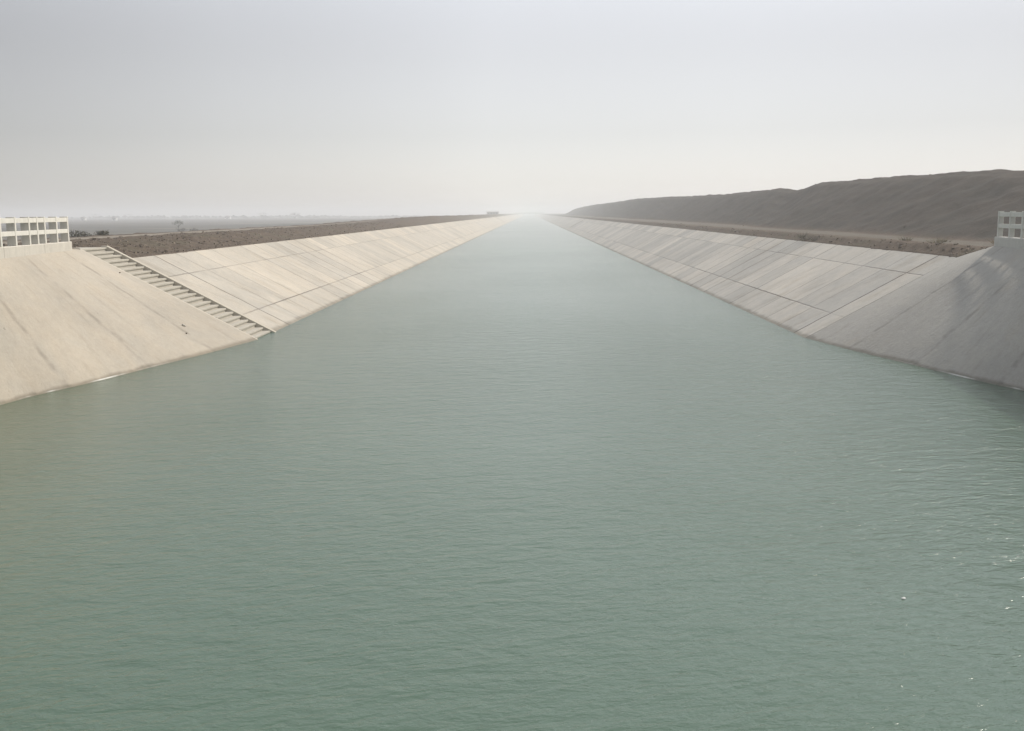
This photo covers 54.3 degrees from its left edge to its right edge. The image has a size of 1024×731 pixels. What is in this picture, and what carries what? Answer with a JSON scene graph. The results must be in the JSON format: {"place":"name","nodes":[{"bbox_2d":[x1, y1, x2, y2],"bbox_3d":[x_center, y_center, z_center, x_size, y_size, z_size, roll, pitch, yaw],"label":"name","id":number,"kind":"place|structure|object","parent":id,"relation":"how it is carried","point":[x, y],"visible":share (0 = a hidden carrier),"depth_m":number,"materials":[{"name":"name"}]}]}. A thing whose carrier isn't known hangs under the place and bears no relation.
{"place":"outdoors","nodes":[
{"label":"outdoors","id":0,"kind":"place"},
{"bbox_2d":[0,214,1023,730],"bbox_3d":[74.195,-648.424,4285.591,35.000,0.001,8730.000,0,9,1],"label":"water","id":1,"kind":"structure","parent":0,"point":[528,472],"depth_m":17.81,"materials":[{"name":"green liquid"}]},
{"bbox_2d":[0,169,1023,257],"bbox_3d":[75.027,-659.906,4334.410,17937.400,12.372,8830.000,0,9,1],"label":"ground","id":2,"kind":"structure","parent":0,"point":[962,208],"depth_m":86.79,"materials":[{"name":"brown soil"}]},
{"bbox_2d":[69,230,91,236],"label":"bush","id":3,"kind":"object","parent":2,"relation":"on","point":[75,234],"visible":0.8,"depth_m":71.05,"materials":[{"name":"green plant"}]},
{"bbox_2d":[93,230,108,234],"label":"bush","id":4,"kind":"object","parent":2,"relation":"on","point":[102,232],"visible":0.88,"depth_m":74.25,"materials":[{"name":"green plant"}]},
{"bbox_2d":[0,249,256,404],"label":"wing slab","id":5,"kind":"structure","parent":2,"relation":"on","point":[74,318],"depth_m":35.79,"materials":[{"name":"concrete"}]},
{"bbox_2d":[0,217,71,258],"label":"railing","id":6,"kind":"object","parent":5,"relation":"on","point":[33,232],"visible":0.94,"depth_m":37.33,"materials":[{"name":"concrete"}]},
{"bbox_2d":[79,246,275,339],"bbox_3d":[-14.996,-2.772,45.769,10.438,5.338,3.000,0,9,1],"label":"stairway","id":7,"kind":"object","parent":2,"relation":"on","point":[180,291],"visible":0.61,"depth_m":46.07,"materials":[{"name":"concrete"}]},
{"bbox_2d":[172,220,182,230],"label":"tree","id":8,"kind":"object","parent":2,"relation":"on","point":[175,223],"visible":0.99,"depth_m":289.80,"materials":[{"name":"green plant"}]},
{"bbox_2d":[15,215,424,218],"bbox_3d":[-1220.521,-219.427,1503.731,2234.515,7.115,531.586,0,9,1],"label":"scrub belt","id":9,"kind":"object","parent":2,"relation":"on","point":[212,216],"visible":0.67,"depth_m":1383.94,"materials":[{"name":"green plant"}]},
{"bbox_2d":[133,214,525,330],"bbox_3d":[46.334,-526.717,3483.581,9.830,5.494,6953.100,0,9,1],"label":"canal lining","id":10,"kind":"object","parent":2,"relation":"on","point":[275,286],"visible":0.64,"depth_m":67.02,"materials":[{"name":"concrete"}]},
{"bbox_2d":[3,174,993,255],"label":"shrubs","id":11,"kind":"object","parent":2,"relation":"on","point":[158,237],"visible":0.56,"depth_m":62.05,"materials":[{"name":"plant"}]},
{"bbox_2d":[532,214,955,337],"bbox_3d":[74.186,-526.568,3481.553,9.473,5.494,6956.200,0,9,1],"label":"canal lining","id":12,"kind":"object","parent":2,"relation":"on","point":[804,289],"visible":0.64,"depth_m":61.58,"materials":[{"name":"concrete"}]},
{"bbox_2d":[806,246,1023,390],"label":"wing slab","id":13,"kind":"structure","parent":2,"relation":"on","point":[962,316],"depth_m":36.94,"materials":[{"name":"grey concrete"}]},
{"bbox_2d":[994,211,1023,248],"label":"railing","id":14,"kind":"object","parent":13,"relation":"on","point":[1011,240],"visible":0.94,"depth_m":38.99,"materials":[{"name":"concrete"}]},
{"bbox_2d":[927,237,946,242],"bbox_3d":[21.119,-6.222,49.801,1.187,0.380,1.301,0,9,1],"label":"grass tuft","id":15,"kind":"object","parent":2,"relation":"on","point":[938,241],"visible":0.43,"depth_m":49.69,"materials":[{"name":"plant"}]},
{"bbox_2d":[0,0,1023,216],"label":"sky","id":16,"kind":"structure","parent":0,"point":[108,107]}
]}

